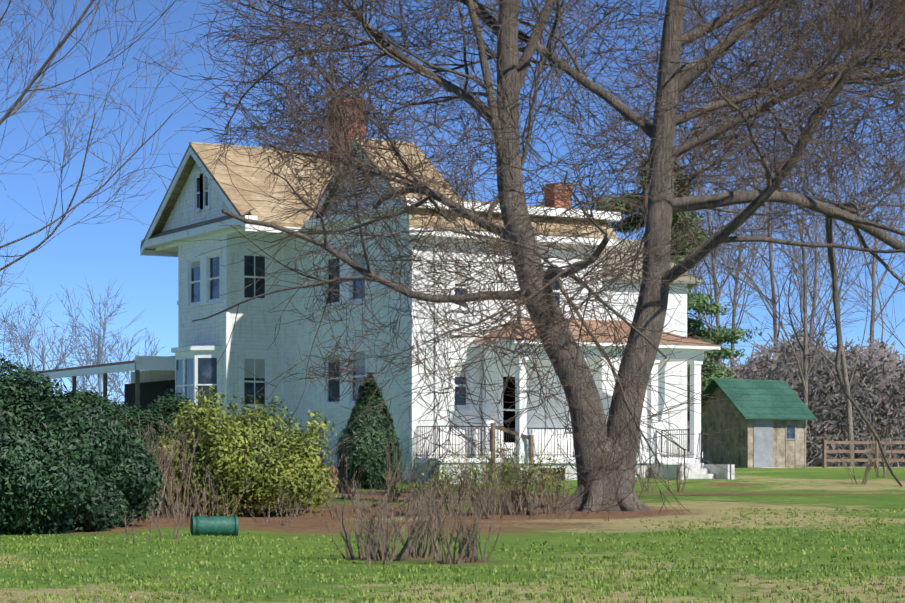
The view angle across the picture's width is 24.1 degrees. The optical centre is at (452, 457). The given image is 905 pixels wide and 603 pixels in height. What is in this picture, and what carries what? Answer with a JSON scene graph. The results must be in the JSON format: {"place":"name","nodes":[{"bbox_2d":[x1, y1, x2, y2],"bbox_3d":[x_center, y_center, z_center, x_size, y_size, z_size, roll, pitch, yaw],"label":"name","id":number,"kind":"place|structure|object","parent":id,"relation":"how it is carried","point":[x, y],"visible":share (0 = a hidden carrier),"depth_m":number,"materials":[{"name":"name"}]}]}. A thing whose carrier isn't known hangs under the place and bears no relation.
{"place":"outdoors","nodes":[
{"label":"outdoors","id":0,"kind":"place"},
{"bbox_2d":[124,171,650,480],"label":"windows","id":1,"kind":"structure","parent":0,"point":[206,366],"depth_m":69.06,"materials":[{"name":"black glass"}]},
{"bbox_2d":[131,154,686,457],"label":"house siding","id":2,"kind":"object","parent":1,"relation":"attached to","point":[254,327],"visible":0.15,"depth_m":67.01,"materials":[{"name":"white wood"}]},
{"bbox_2d":[140,138,700,347],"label":"house roof","id":3,"kind":"structure","parent":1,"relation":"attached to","point":[262,210],"depth_m":68.37,"materials":[{"name":"beige"}]},
{"bbox_2d":[326,98,573,208],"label":"chimneys","id":4,"kind":"object","parent":3,"relation":"on","point":[554,202],"visible":0.15,"depth_m":64.70,"materials":[{"name":"red brick"}]},
{"bbox_2d":[0,466,904,602],"bbox_3d":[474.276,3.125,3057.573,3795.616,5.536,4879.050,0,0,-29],"label":"ground","id":5,"kind":"structure","parent":0,"point":[810,488],"depth_m":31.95,"materials":[{"name":"green plant"}]},
{"bbox_2d":[0,219,30,361],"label":"tree","id":6,"kind":"object","parent":5,"relation":"on","point":[4,231],"visible":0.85,"depth_m":177.49,"materials":[{"name":"brown plant"}]},
{"bbox_2d":[0,248,38,373],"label":"tree","id":7,"kind":"object","parent":5,"relation":"on","point":[2,278],"depth_m":189.88,"materials":[{"name":"brown plant"}]},
{"bbox_2d":[0,299,85,385],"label":"tree","id":8,"kind":"object","parent":5,"relation":"on","point":[34,331],"depth_m":227.77,"materials":[{"name":"plant"}]},
{"bbox_2d":[0,277,100,394],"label":"tree","id":9,"kind":"object","parent":5,"relation":"on","point":[27,346],"depth_m":209.08,"materials":[{"name":"brown plant"}]},
{"bbox_2d":[38,310,123,406],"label":"tree","id":10,"kind":"object","parent":5,"relation":"on","point":[79,333],"depth_m":238.02,"materials":[{"name":"plant"}]},
{"bbox_2d":[43,277,157,403],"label":"tree","id":11,"kind":"object","parent":5,"relation":"on","point":[95,337],"depth_m":198.71,"materials":[{"name":"grey plant"}]},
{"bbox_2d":[84,330,165,403],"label":"tree","id":12,"kind":"object","parent":5,"relation":"on","point":[113,379],"depth_m":228.90,"materials":[{"name":"plant"}]},
{"bbox_2d":[0,0,292,124],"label":"tree","id":13,"kind":"object","parent":5,"relation":"on","point":[47,67],"depth_m":59.52,"materials":[{"name":"brown plant"}]},
{"bbox_2d":[0,0,302,270],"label":"tree","id":14,"kind":"object","parent":5,"relation":"on","point":[106,97],"depth_m":83.75,"materials":[{"name":"brown plant"}]},
{"bbox_2d":[0,355,403,534],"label":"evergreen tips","id":15,"kind":"object","parent":5,"relation":"on","point":[63,465],"visible":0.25,"depth_m":37.77,"materials":[{"name":"green plant"}]},
{"bbox_2d":[0,350,404,534],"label":"evergreen","id":16,"kind":"object","parent":5,"relation":"on","point":[117,507],"depth_m":35.64,"materials":[{"name":"green plant"}]},
{"bbox_2d":[190,515,238,535],"bbox_3d":[-3.877,1.120,34.539,0.740,0.350,0.341,0,0,-15],"label":"barrel","id":17,"kind":"object","parent":5,"relation":"on","point":[218,525],"visible":0.83,"depth_m":34.42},
{"bbox_2d":[132,385,368,516],"bbox_3d":[-4.261,-0.077,44.667,5.682,2.829,4.434,0,0,-29],"label":"yellow shrub","id":18,"kind":"object","parent":5,"relation":"on","point":[301,461],"depth_m":43.75,"materials":[{"name":"plant"}]},
{"bbox_2d":[47,370,533,482],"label":"wooden posts","id":19,"kind":"object","parent":5,"relation":"on","point":[137,392],"visible":0.25,"depth_m":61.01,"materials":[{"name":"wood"}]},
{"bbox_2d":[325,466,351,492],"bbox_3d":[-3.634,0.530,55.094,2.108,0.938,1.757,0,0,-13],"label":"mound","id":20,"kind":"object","parent":5,"relation":"on","point":[337,485],"visible":0.02,"depth_m":54.90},
{"bbox_2d":[24,142,720,462],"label":"house trim","id":21,"kind":"structure","parent":5,"relation":"on","point":[166,245],"depth_m":65.47,"materials":[{"name":"white wood"}]},
{"bbox_2d":[191,176,465,377],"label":"window panes","id":22,"kind":"structure","parent":21,"relation":"attached to","point":[259,367],"depth_m":68.86,"materials":[{"name":"grey glass"}]},
{"bbox_2d":[29,317,718,373],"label":"porch roof","id":23,"kind":"structure","parent":21,"relation":"attached to","point":[625,327],"depth_m":63.43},
{"bbox_2d":[316,453,657,483],"bbox_3d":[-1.559,0.679,69.034,10.680,1.650,17.680,0,0,-29],"label":"house foundation","id":24,"kind":"object","parent":5,"relation":"on","point":[408,460],"visible":0.1,"depth_m":61.61,"materials":[{"name":"white concrete"}]},
{"bbox_2d":[408,442,575,499],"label":"budding shrub leaves","id":25,"kind":"object","parent":5,"relation":"on","point":[471,468],"visible":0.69,"depth_m":43.87,"materials":[{"name":"green plant"}]},
{"bbox_2d":[122,412,902,564],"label":"bare shrubs","id":26,"kind":"object","parent":5,"relation":"on","point":[370,548],"visible":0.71,"depth_m":41.98,"materials":[{"name":"brown plant"}]},
{"bbox_2d":[139,0,904,520],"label":"tree","id":27,"kind":"object","parent":5,"relation":"on","point":[843,24],"depth_m":46.40,"materials":[{"name":"brown plant"}]},
{"bbox_2d":[579,129,732,312],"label":"tree","id":28,"kind":"object","parent":5,"relation":"on","point":[644,232],"depth_m":147.30,"materials":[{"name":"plant"}]},
{"bbox_2d":[588,157,761,402],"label":"pine","id":29,"kind":"object","parent":5,"relation":"on","point":[728,334],"depth_m":106.39,"materials":[{"name":"green plant"}]},
{"bbox_2d":[596,68,773,330],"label":"tree","id":30,"kind":"object","parent":5,"relation":"on","point":[712,261],"depth_m":129.57,"materials":[{"name":"brown plant"}]},
{"bbox_2d":[651,463,734,479],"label":"porch steps","id":31,"kind":"structure","parent":5,"relation":"on","point":[703,471],"depth_m":62.72,"materials":[{"name":"concrete"}]},
{"bbox_2d":[416,426,730,479],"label":"iron railings","id":32,"kind":"object","parent":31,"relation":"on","point":[661,434],"visible":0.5,"depth_m":61.54,"materials":[{"name":"black metal"}]},
{"bbox_2d":[635,107,820,378],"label":"tree","id":33,"kind":"object","parent":5,"relation":"on","point":[733,218],"depth_m":139.85,"materials":[{"name":"plant"}]},
{"bbox_2d":[684,102,819,364],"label":"tree","id":34,"kind":"object","parent":5,"relation":"on","point":[753,247],"depth_m":164.41,"materials":[{"name":"brown plant"}]},
{"bbox_2d":[701,387,805,467],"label":"shed walls","id":35,"kind":"structure","parent":5,"relation":"on","point":[723,416],"depth_m":80.88,"materials":[{"name":"beige wood"}]},
{"bbox_2d":[687,379,816,420],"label":"shed roof","id":36,"kind":"structure","parent":35,"relation":"on","point":[769,399],"depth_m":81.02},
{"bbox_2d":[753,419,795,467],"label":"shed door","id":37,"kind":"structure","parent":35,"relation":"in","point":[762,442],"depth_m":80.14,"materials":[{"name":"grey wood"}]},
{"bbox_2d":[787,425,794,438],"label":"shed window","id":38,"kind":"structure","parent":37,"relation":"in","point":[790,431],"depth_m":80.78,"materials":[{"name":"blue glass"}]},
{"bbox_2d":[686,90,884,370],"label":"tree","id":39,"kind":"object","parent":5,"relation":"on","point":[744,310],"depth_m":147.98,"materials":[{"name":"brown plant"}]},
{"bbox_2d":[684,110,904,437],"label":"tree","id":40,"kind":"object","parent":5,"relation":"on","point":[788,257],"depth_m":117.85,"materials":[{"name":"brown plant"}]},
{"bbox_2d":[687,326,904,466],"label":"thicket","id":41,"kind":"object","parent":5,"relation":"on","point":[827,408],"visible":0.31,"depth_m":142.48,"materials":[{"name":"grey plant"}]},
{"bbox_2d":[732,115,904,466],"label":"tree","id":42,"kind":"object","parent":5,"relation":"on","point":[822,344],"depth_m":122.51,"materials":[{"name":"plant"}]},
{"bbox_2d":[741,112,904,466],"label":"tree","id":43,"kind":"object","parent":5,"relation":"on","point":[873,320],"depth_m":145.98,"materials":[{"name":"plant"}]},
{"bbox_2d":[759,81,904,347],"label":"tree","id":44,"kind":"object","parent":5,"relation":"on","point":[865,265],"depth_m":129.72,"materials":[{"name":"brown plant"}]},
{"bbox_2d":[763,125,902,466],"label":"tree","id":45,"kind":"object","parent":5,"relation":"on","point":[820,252],"depth_m":170.50,"materials":[{"name":"brown plant"}]},
{"bbox_2d":[806,450,904,466],"bbox_3d":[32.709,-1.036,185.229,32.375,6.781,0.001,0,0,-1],"label":"grass tufts","id":46,"kind":"object","parent":5,"relation":"on","point":[860,465],"depth_m":185.28,"materials":[{"name":"plant"}]},
{"bbox_2d":[822,440,904,467],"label":"fence","id":47,"kind":"object","parent":5,"relation":"on","point":[825,451],"visible":0.71,"depth_m":84.38,"materials":[{"name":"brown wood"}]},
{"bbox_2d":[0,0,904,401],"label":"sky","id":48,"kind":"structure","parent":0,"point":[103,252],"materials":[{"name":"blue"}]}
]}

